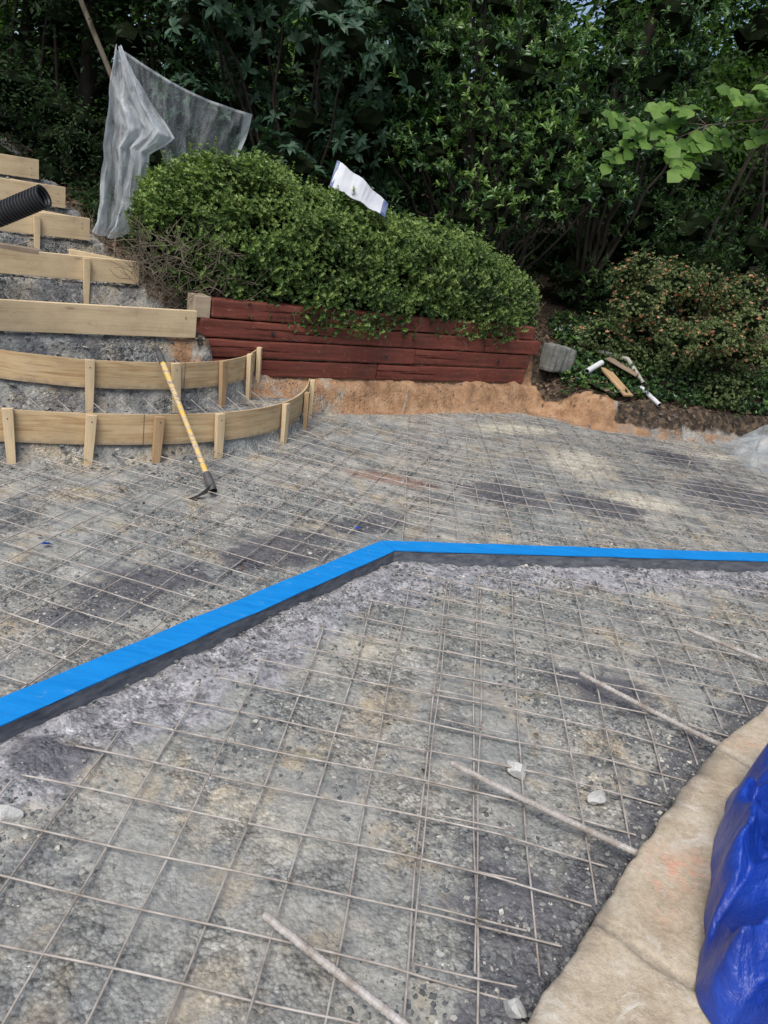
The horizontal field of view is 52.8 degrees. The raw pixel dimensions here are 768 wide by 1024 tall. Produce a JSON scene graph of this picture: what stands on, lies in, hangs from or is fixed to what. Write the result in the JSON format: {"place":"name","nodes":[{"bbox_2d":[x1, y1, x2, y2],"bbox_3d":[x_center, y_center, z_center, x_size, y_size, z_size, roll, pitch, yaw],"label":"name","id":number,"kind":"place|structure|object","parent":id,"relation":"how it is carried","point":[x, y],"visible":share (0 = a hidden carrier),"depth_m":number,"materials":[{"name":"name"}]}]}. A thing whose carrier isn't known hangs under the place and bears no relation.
{"place":"outdoors","nodes":[
{"label":"outdoors","id":0,"kind":"place"},
{"bbox_2d":[0,108,767,1023],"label":"ground","id":1,"kind":"structure","parent":0,"point":[56,990],"depth_m":2.75,"materials":[{"name":"grey gravel"}]},
{"bbox_2d":[0,804,24,825],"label":"concrete chunk","id":2,"kind":"object","parent":1,"relation":"on","point":[10,813],"visible":0.96,"depth_m":1.93,"materials":[{"name":"grey concrete"}]},
{"bbox_2d":[0,154,38,179],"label":"wooden board form","id":3,"kind":"object","parent":1,"relation":"on","point":[17,166],"visible":1,"depth_m":7.03,"materials":[{"name":"brown wood"}]},
{"bbox_2d":[0,184,51,227],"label":"corrugated drain pipe","id":4,"kind":"object","parent":1,"relation":"on","point":[25,203],"visible":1,"depth_m":3.99,"materials":[{"name":"black plastic"}]},
{"bbox_2d":[0,178,65,207],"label":"wooden board form","id":5,"kind":"object","parent":1,"relation":"on","point":[11,187],"visible":0.67,"depth_m":6.61,"materials":[{"name":"brown wood"}]},
{"bbox_2d":[0,0,77,89],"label":"woodland tree","id":6,"kind":"object","parent":1,"relation":"on","point":[12,3],"visible":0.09,"depth_m":11.69,"materials":[{"name":"green plant"}]},
{"bbox_2d":[0,210,89,251],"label":"wooden board form","id":7,"kind":"object","parent":1,"relation":"on","point":[45,223],"visible":0.84,"depth_m":6.35,"materials":[{"name":"brown wood"}]},
{"bbox_2d":[0,248,139,303],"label":"wooden board form","id":8,"kind":"object","parent":1,"relation":"on","point":[86,267],"visible":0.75,"depth_m":5.74,"materials":[{"name":"brown wood"}]},
{"bbox_2d":[0,208,140,306],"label":"steel mesh","id":9,"kind":"object","parent":1,"relation":"on","point":[51,295],"visible":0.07,"depth_m":5.95,"materials":[{"name":"metal"}]},
{"bbox_2d":[0,0,171,121],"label":"woodland tree","id":10,"kind":"object","parent":1,"relation":"on","point":[26,28],"visible":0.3,"depth_m":9.27,"materials":[{"name":"green plant"}]},
{"bbox_2d":[0,299,196,337],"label":"wooden board form","id":11,"kind":"object","parent":1,"relation":"on","point":[40,316],"visible":1,"depth_m":5.02,"materials":[{"name":"brown wood"}]},
{"bbox_2d":[78,0,122,139],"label":"wooden pole","id":12,"kind":"object","parent":1,"relation":"on","point":[97,40],"visible":0.27,"depth_m":8.01,"materials":[{"name":"brown weathered bare wood"}]},
{"bbox_2d":[0,0,214,140],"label":"woodland tree","id":13,"kind":"object","parent":1,"relation":"on","point":[86,77],"visible":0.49,"depth_m":9.11,"materials":[{"name":"green plant"}]},
{"bbox_2d":[0,51,251,211],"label":"slope undergrowth","id":14,"kind":"object","parent":1,"relation":"on","point":[17,92],"visible":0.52,"depth_m":7.73,"materials":[{"name":"green plant"}]},
{"bbox_2d":[0,347,262,412],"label":"curved plywood form","id":15,"kind":"object","parent":1,"relation":"on","point":[89,375],"visible":0.81,"depth_m":4.84,"materials":[{"name":"brown wood"}]},
{"bbox_2d":[67,176,198,309],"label":"slope weeds","id":16,"kind":"object","parent":1,"relation":"on","point":[92,195],"visible":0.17,"depth_m":7.14,"materials":[{"name":"green plant"}]},
{"bbox_2d":[0,355,266,413],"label":"steel mesh","id":17,"kind":"object","parent":1,"relation":"on","point":[144,399],"visible":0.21,"depth_m":4.96,"materials":[{"name":"metal"}]},
{"bbox_2d":[0,379,314,465],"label":"curved plywood form","id":18,"kind":"object","parent":1,"relation":"on","point":[88,431],"visible":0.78,"depth_m":4.46,"materials":[{"name":"brown wood"}]},
{"bbox_2d":[0,0,315,183],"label":"shaded thicket","id":19,"kind":"object","parent":1,"relation":"on","point":[130,38],"visible":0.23,"depth_m":9.00,"materials":[{"name":"green plant"}]},
{"bbox_2d":[74,203,255,307],"bbox_3d":[-1.811,-2.158,6.500,1.028,0.745,2.445,-9,28,-40],"label":"dry brush","id":20,"kind":"object","parent":1,"relation":"on","point":[107,240],"visible":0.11,"depth_m":6.48,"materials":[{"name":"brown plant"}]},
{"bbox_2d":[92,44,251,257],"bbox_3d":[-1.601,-2.592,5.874,1.132,1.515,0.297,0,23,-24],"label":"plastic sheet","id":21,"kind":"object","parent":1,"relation":"on","point":[141,139],"visible":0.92,"depth_m":5.65,"materials":[{"name":"white"}]},
{"bbox_2d":[155,344,216,499],"bbox_3d":[-1.161,-0.560,4.490,0.169,0.564,1.217,-1,23,-26],"label":"grubbing hoe","id":22,"kind":"object","parent":1,"relation":"on","point":[210,484],"visible":1,"depth_m":4.41,"materials":[{"name":"yellow paint"}]},
{"bbox_2d":[66,0,316,135],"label":"woodland tree","id":23,"kind":"object","parent":1,"relation":"on","point":[170,44],"visible":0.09,"depth_m":10.71,"materials":[{"name":"green plant"}]},
{"bbox_2d":[0,414,490,688],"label":"steel mesh","id":24,"kind":"object","parent":1,"relation":"on","point":[74,609],"visible":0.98,"depth_m":3.86,"materials":[{"name":"metal"}]},
{"bbox_2d":[144,0,438,203],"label":"palmate shrub","id":25,"kind":"object","parent":1,"relation":"on","point":[307,124],"visible":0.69,"depth_m":7.60,"materials":[{"name":"green plant"}]},
{"bbox_2d":[213,357,376,378],"bbox_3d":[-0.739,-1.151,6.159,1.550,0.133,0.144,-5,25,-34],"label":"course","id":26,"kind":"object","parent":1,"relation":"on","point":[302,369],"visible":0.56,"depth_m":6.21,"materials":[{"name":"red wood"}]},
{"bbox_2d":[206,337,415,363],"bbox_3d":[-0.574,-1.293,6.199,1.950,0.133,0.144,-5,25,-34],"label":"course","id":27,"kind":"object","parent":26,"relation":"on","point":[225,347],"visible":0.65,"depth_m":6.12,"materials":[{"name":"red wood"}]},
{"bbox_2d":[104,136,542,349],"bbox_3d":[-0.248,-2.266,6.698,4.339,1.326,1.713,-6,26,-34],"label":"clipped hedge","id":28,"kind":"object","parent":1,"relation":"on","point":[242,223],"visible":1,"depth_m":5.93,"materials":[{"name":"green plant"}]},
{"bbox_2d":[329,160,387,217],"bbox_3d":[-0.189,-2.537,6.083,0.488,0.359,0.114,6,21,-9],"label":"white cardboard sign","id":29,"kind":"object","parent":28,"relation":"attached to","point":[345,179],"visible":0.97,"depth_m":6.06,"materials":[{"name":"white cardboard"}]},
{"bbox_2d":[262,911,411,1023],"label":"rebar","id":30,"kind":"object","parent":1,"relation":"on","point":[356,987],"visible":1,"depth_m":1.63,"materials":[{"name":"metal"}]},
{"bbox_2d":[236,0,447,183],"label":"woodland tree","id":31,"kind":"object","parent":1,"relation":"on","point":[353,108],"visible":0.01,"depth_m":10.36,"materials":[{"name":"green plant"}]},
{"bbox_2d":[0,573,767,1023],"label":"steel mesh","id":32,"kind":"object","parent":1,"relation":"on","point":[364,805],"visible":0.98,"depth_m":2.23,"materials":[{"name":"metal"}]},
{"bbox_2d":[173,613,733,924],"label":"tie wires","id":33,"kind":"object","parent":32,"relation":"on","point":[429,749],"visible":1,"depth_m":2.51,"materials":[{"name":"grey metal"}]},
{"bbox_2d":[0,541,767,742],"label":"blue taped edge form","id":34,"kind":"object","parent":1,"relation":"on","point":[57,695],"visible":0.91,"depth_m":3.11,"materials":[{"name":"blue plastic"}]},
{"bbox_2d":[0,0,767,249],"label":"distant woodland","id":35,"kind":"object","parent":1,"relation":"on","point":[622,17],"visible":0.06,"depth_m":17.14,"materials":[{"name":"green plant"}]},
{"bbox_2d":[0,0,767,321],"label":"thin woodland trunks","id":36,"kind":"object","parent":1,"relation":"on","point":[724,205],"visible":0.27,"depth_m":9.70,"materials":[{"name":"green plant"}]},
{"bbox_2d":[0,164,767,882],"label":"leaf litter","id":37,"kind":"object","parent":1,"relation":"on","point":[534,372],"visible":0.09,"depth_m":7.56,"materials":[{"name":"brown plant"}]},
{"bbox_2d":[301,4,480,226],"bbox_3d":[-0.066,-4.042,8.668,2.183,2.620,2.012,10,21,0],"label":"laurel shrub","id":38,"kind":"object","parent":1,"relation":"on","point":[400,196],"visible":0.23,"depth_m":8.24,"materials":[{"name":"green plant"}]},
{"bbox_2d":[402,391,407,412],"bbox_3d":[0.182,-0.939,6.601,0.015,0.200,0.034,-1,23,-25],"label":"rebar","id":39,"kind":"object","parent":1,"relation":"on","point":[405,401],"visible":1,"depth_m":6.59,"materials":[{"name":"metal"}]},
{"bbox_2d":[375,363,524,382],"bbox_3d":[0.614,-1.274,7.074,1.714,0.133,0.144,-5,25,-34],"label":"course","id":40,"kind":"object","parent":1,"relation":"on","point":[424,372],"visible":0.75,"depth_m":6.96,"materials":[{"name":"red wood"}]},
{"bbox_2d":[413,348,529,367],"bbox_3d":[0.798,-1.424,7.148,1.384,0.133,0.144,-5,25,-34],"label":"course","id":41,"kind":"object","parent":40,"relation":"on","point":[450,357],"visible":0.77,"depth_m":7.06,"materials":[{"name":"red wood"}]},
{"bbox_2d":[196,317,485,351],"bbox_3d":[-0.232,-1.454,6.379,2.720,0.133,0.144,-5,25,-34],"label":"course","id":42,"kind":"object","parent":41,"relation":"on","point":[232,328],"visible":0.7,"depth_m":6.13,"materials":[{"name":"red wood"}]},
{"bbox_2d":[187,292,210,317],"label":"sawn end block","id":43,"kind":"structure","parent":42,"relation":"on","point":[200,303],"depth_m":5.54,"materials":[{"name":"beige wood"}]},
{"bbox_2d":[210,297,507,337],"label":"wall timber","id":44,"kind":"structure","parent":42,"relation":"on","point":[231,308],"depth_m":5.97,"materials":[{"name":"red wood"}]},
{"bbox_2d":[288,306,506,356],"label":"hanging rootlets","id":45,"kind":"object","parent":44,"relation":"hanging from","point":[415,331],"visible":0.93,"depth_m":6.58,"materials":[{"name":"plant"}]},
{"bbox_2d":[484,337,540,354],"bbox_3d":[1.183,-1.581,7.335,0.694,0.131,0.144,-5,25,-34],"label":"course","id":46,"kind":"object","parent":41,"relation":"on","point":[521,346],"visible":0.7,"depth_m":7.29,"materials":[{"name":"red wood"}]},
{"bbox_2d":[504,323,535,339],"bbox_3d":[1.261,-1.717,7.357,0.360,0.125,0.143,-5,25,-34],"label":"course top","id":47,"kind":"object","parent":46,"relation":"on","point":[529,334],"visible":0.59,"depth_m":7.33,"materials":[{"name":"red wood"}]},
{"bbox_2d":[448,801,458,807],"bbox_3d":[0.201,0.850,2.244,0.024,0.014,0.034,-1,23,-26],"label":"stone fragment","id":48,"kind":"object","parent":1,"relation":"on","point":[453,804],"visible":1,"depth_m":2.24,"materials":[{"name":"stone"}]},
{"bbox_2d":[147,0,767,303],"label":"woodland thicket","id":49,"kind":"object","parent":1,"relation":"on","point":[751,36],"visible":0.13,"depth_m":10.20,"materials":[{"name":"green plant"}]},
{"bbox_2d":[454,871,465,878],"bbox_3d":[0.195,0.940,1.996,0.032,0.013,0.016,24,20,8],"label":"stone fragment","id":50,"kind":"object","parent":1,"relation":"on","point":[458,875],"visible":1,"depth_m":1.99,"materials":[{"name":"stone"}]},
{"bbox_2d":[411,574,526,987],"bbox_3d":[0.309,0.660,2.685,0.275,0.032,2.126,11,21,3],"label":"steel mesh","id":51,"kind":"object","parent":1,"relation":"on","point":[464,915],"visible":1,"depth_m":2.13,"materials":[{"name":"metal"}]},
{"bbox_2d":[479,788,486,792],"bbox_3d":[0.294,0.835,2.320,0.030,0.013,0.017,19,23,23],"label":"stone fragment","id":52,"kind":"object","parent":1,"relation":"on","point":[483,790],"visible":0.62,"depth_m":2.31,"materials":[{"name":"stone"}]},
{"bbox_2d":[479,807,487,812],"bbox_3d":[0.287,0.864,2.240,0.034,0.015,0.019,-11,18,-29],"label":"stone fragment","id":53,"kind":"object","parent":1,"relation":"on","point":[482,809],"visible":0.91,"depth_m":2.24,"materials":[{"name":"stone"}]},
{"bbox_2d":[351,0,634,285],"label":"laurel shrub","id":54,"kind":"object","parent":1,"relation":"on","point":[517,62],"visible":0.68,"depth_m":8.03,"materials":[{"name":"green plant"}]},
{"bbox_2d":[404,0,596,209],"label":"woodland tree","id":55,"kind":"object","parent":1,"relation":"on","point":[491,81],"visible":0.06,"depth_m":10.97,"materials":[{"name":"green plant"}]},
{"bbox_2d":[503,997,526,1018],"bbox_3d":[0.285,1.067,1.664,0.041,0.047,0.056,-2,26,-29],"label":"concrete chunk","id":56,"kind":"object","parent":1,"relation":"on","point":[514,1008],"visible":1,"depth_m":1.65,"materials":[{"name":"grey concrete"}]},
{"bbox_2d":[507,760,526,779],"bbox_3d":[0.416,0.797,2.411,0.076,0.042,0.059,30,34,33],"label":"concrete chunk","id":57,"kind":"object","parent":1,"relation":"on","point":[516,770],"visible":0.98,"depth_m":2.40,"materials":[{"name":"grey concrete"}]},
{"bbox_2d":[403,73,640,274],"bbox_3d":[1.328,-3.235,7.896,2.415,2.092,0.973,10,21,0],"label":"laurel shrub","id":58,"kind":"object","parent":1,"relation":"on","point":[549,136],"visible":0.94,"depth_m":7.74,"materials":[{"name":"green plant"}]},
{"bbox_2d":[450,761,637,855],"bbox_3d":[0.464,0.848,2.206,0.611,0.031,0.022,19,23,23],"label":"rebar","id":59,"kind":"object","parent":1,"relation":"on","point":[549,811],"visible":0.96,"depth_m":2.20,"materials":[{"name":"metal"}]},
{"bbox_2d":[539,342,576,373],"bbox_3d":[1.713,-1.511,7.638,0.335,0.298,0.178,-1,23,-26],"label":"concrete block","id":60,"kind":"object","parent":1,"relation":"on","point":[557,358],"depth_m":7.56,"materials":[{"name":"grey concrete"}]},
{"bbox_2d":[556,862,564,871],"bbox_3d":[0.475,0.956,2.081,0.024,0.014,0.034,24,31,7],"label":"stone fragment","id":61,"kind":"object","parent":1,"relation":"on","point":[560,867],"visible":1,"depth_m":2.08,"materials":[{"name":"stone"}]},
{"bbox_2d":[568,473,573,488],"bbox_3d":[1.282,-0.192,5.330,0.015,0.165,0.024,-1,23,-25],"label":"rebar","id":62,"kind":"object","parent":1,"relation":"on","point":[570,481],"visible":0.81,"depth_m":5.32,"materials":[{"name":"metal"}]},
{"bbox_2d":[395,411,767,552],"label":"steel mesh","id":63,"kind":"object","parent":1,"relation":"on","point":[472,473],"visible":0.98,"depth_m":5.50,"materials":[{"name":"metal"}]},
{"bbox_2d":[587,789,606,804],"bbox_3d":[0.652,0.871,2.370,0.059,0.026,0.088,3,11,12],"label":"concrete chunk","id":64,"kind":"object","parent":1,"relation":"on","point":[596,796],"visible":0.99,"depth_m":2.35,"materials":[{"name":"grey concrete"}]},
{"bbox_2d":[598,841,604,848],"bbox_3d":[0.614,0.944,2.191,0.018,0.017,0.038,16,22,17],"label":"stone fragment","id":65,"kind":"object","parent":1,"relation":"on","point":[601,844],"visible":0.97,"depth_m":2.18,"materials":[{"name":"stone"}]},
{"bbox_2d":[602,782,607,789],"bbox_3d":[0.694,0.862,2.428,0.019,0.017,0.037,10,30,-9],"label":"stone fragment","id":66,"kind":"object","parent":1,"relation":"on","point":[605,785],"visible":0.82,"depth_m":2.42,"materials":[{"name":"stone"}]},
{"bbox_2d":[475,0,744,304],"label":"laurel shrub","id":67,"kind":"object","parent":1,"relation":"on","point":[674,18],"visible":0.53,"depth_m":8.68,"materials":[{"name":"green plant"}]},
{"bbox_2d":[607,873,613,881],"bbox_3d":[0.608,0.981,2.075,0.020,0.015,0.027,9,21,-1],"label":"stone fragment","id":68,"kind":"object","parent":1,"relation":"on","point":[610,878],"visible":1,"depth_m":2.07,"materials":[{"name":"stone"}]},
{"bbox_2d":[481,0,767,228],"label":"woodland tree","id":69,"kind":"object","parent":1,"relation":"on","point":[649,28],"visible":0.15,"depth_m":11.64,"materials":[{"name":"green plant"}]},
{"bbox_2d":[508,164,767,343],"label":"dark understorey shrub","id":70,"kind":"object","parent":1,"relation":"on","point":[692,225],"visible":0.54,"depth_m":9.23,"materials":[{"name":"green plant"}]},
{"bbox_2d":[527,705,767,1023],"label":"stone coping","id":71,"kind":"object","parent":1,"relation":"on","point":[634,959],"visible":0.66,"depth_m":1.85,"materials":[{"name":"stone"}]},
{"bbox_2d":[696,743,767,1023],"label":"blue tarp","id":72,"kind":"object","parent":71,"relation":"on","point":[732,980],"visible":1,"depth_m":1.75,"materials":[{"name":"blue plastic"}]},
{"bbox_2d":[579,671,720,745],"bbox_3d":[0.961,0.711,2.781,0.572,0.033,0.022,23,25,32],"label":"rebar","id":73,"kind":"object","parent":1,"relation":"on","point":[707,738],"visible":0.9,"depth_m":2.77,"materials":[{"name":"metal"}]},
{"bbox_2d":[640,385,660,406],"bbox_3d":[2.570,-1.121,7.474,0.044,0.135,0.308,-1,23,-26],"label":"pvc pipe","id":74,"kind":"object","parent":1,"relation":"on","point":[650,396],"visible":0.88,"depth_m":7.43,"materials":[{"name":"white plastic"}]},
{"bbox_2d":[548,309,767,415],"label":"ground ivy","id":75,"kind":"object","parent":1,"relation":"on","point":[689,395],"visible":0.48,"depth_m":7.79,"materials":[{"name":"green plant"}]},
{"bbox_2d":[585,360,603,373],"bbox_3d":[2.063,-1.423,7.585,0.259,0.135,0.056,-12,30,-44],"label":"pvc pipe","id":76,"kind":"object","parent":75,"relation":"on","point":[593,367],"visible":1,"depth_m":7.56,"materials":[{"name":"white plastic"}]},
{"bbox_2d":[587,379,615,395],"bbox_3d":[2.100,-1.217,7.499,0.334,0.020,0.100,31,26,14],"label":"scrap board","id":77,"kind":"object","parent":75,"relation":"on","point":[606,389],"visible":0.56,"depth_m":7.45,"materials":[{"name":"brown wood"}]},
{"bbox_2d":[601,367,632,396],"bbox_3d":[2.260,-1.263,7.515,0.110,0.020,0.445,-2,46,-27],"label":"scrap board","id":78,"kind":"object","parent":75,"relation":"on","point":[615,380],"visible":1,"depth_m":7.49,"materials":[{"name":"brown wood"}]},
{"bbox_2d":[598,350,644,384],"bbox_3d":[2.389,-1.456,7.765,0.079,0.221,0.581,-10,28,-41],"label":"wood scrap","id":79,"kind":"object","parent":75,"relation":"on","point":[628,360],"visible":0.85,"depth_m":7.70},
{"bbox_2d":[606,357,638,376],"bbox_3d":[2.365,-1.438,7.646,0.337,0.020,0.170,36,29,17],"label":"scrap board","id":80,"kind":"object","parent":75,"relation":"on","point":[621,365],"visible":1,"depth_m":7.60,"materials":[{"name":"brown wood"}]},
{"bbox_2d":[567,0,767,173],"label":"woodland tree","id":81,"kind":"object","parent":1,"relation":"on","point":[657,27],"visible":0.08,"depth_m":13.77,"materials":[{"name":"green plant"}]},
{"bbox_2d":[572,246,767,417],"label":"flowering azalea bush","id":82,"kind":"object","parent":1,"relation":"on","point":[696,346],"visible":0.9,"depth_m":7.68,"materials":[{"name":"green plant"}]},
{"bbox_2d":[599,76,767,182],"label":"overhanging branch","id":83,"kind":"object","parent":1,"relation":"on","point":[696,144],"visible":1,"depth_m":4.35,"materials":[{"name":"green plant"}]},
{"bbox_2d":[640,120,767,307],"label":"woodland thicket","id":84,"kind":"object","parent":1,"relation":"on","point":[745,268],"visible":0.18,"depth_m":11.35,"materials":[{"name":"green plant"}]},
{"bbox_2d":[643,0,767,290],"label":"woodland tree","id":85,"kind":"object","parent":1,"relation":"on","point":[755,211],"visible":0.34,"depth_m":11.22,"materials":[{"name":"green plant"}]},
{"bbox_2d":[683,0,767,255],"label":"woodland tree","id":86,"kind":"object","parent":1,"relation":"on","point":[752,175],"visible":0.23,"depth_m":15.00,"materials":[{"name":"green plant"}]},
{"bbox_2d":[687,628,767,663],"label":"rebar","id":87,"kind":"object","parent":1,"relation":"on","point":[727,645],"visible":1,"depth_m":3.34,"materials":[{"name":"metal"}]},
{"bbox_2d":[712,431,767,473],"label":"plastic sheet","id":88,"kind":"object","parent":1,"relation":"on","point":[760,448],"visible":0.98,"depth_m":6.87,"materials":[{"name":"white"}]},
{"bbox_2d":[15,0,756,86],"label":"sky","id":89,"kind":"structure","parent":0,"point":[587,7],"materials":[{"name":"white"}]},
{"bbox_2d":[35,46,760,221],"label":"wooded hill","id":90,"kind":"structure","parent":0,"point":[411,109],"depth_m":29.87,"materials":[{"name":"green plant"}]},
{"bbox_3d":[-2.560,-1.273,4.931,0.470,0.755,0.690,10,21,0],"label":"red wooden post","id":91,"kind":"object","parent":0,"visible":0},
{"bbox_2d":[0,243,38,254],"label":"weathered plank","id":92,"kind":"object","parent":91,"relation":"on","point":[24,249],"visible":1,"depth_m":5.26,"materials":[{"name":"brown wood"}]}
]}

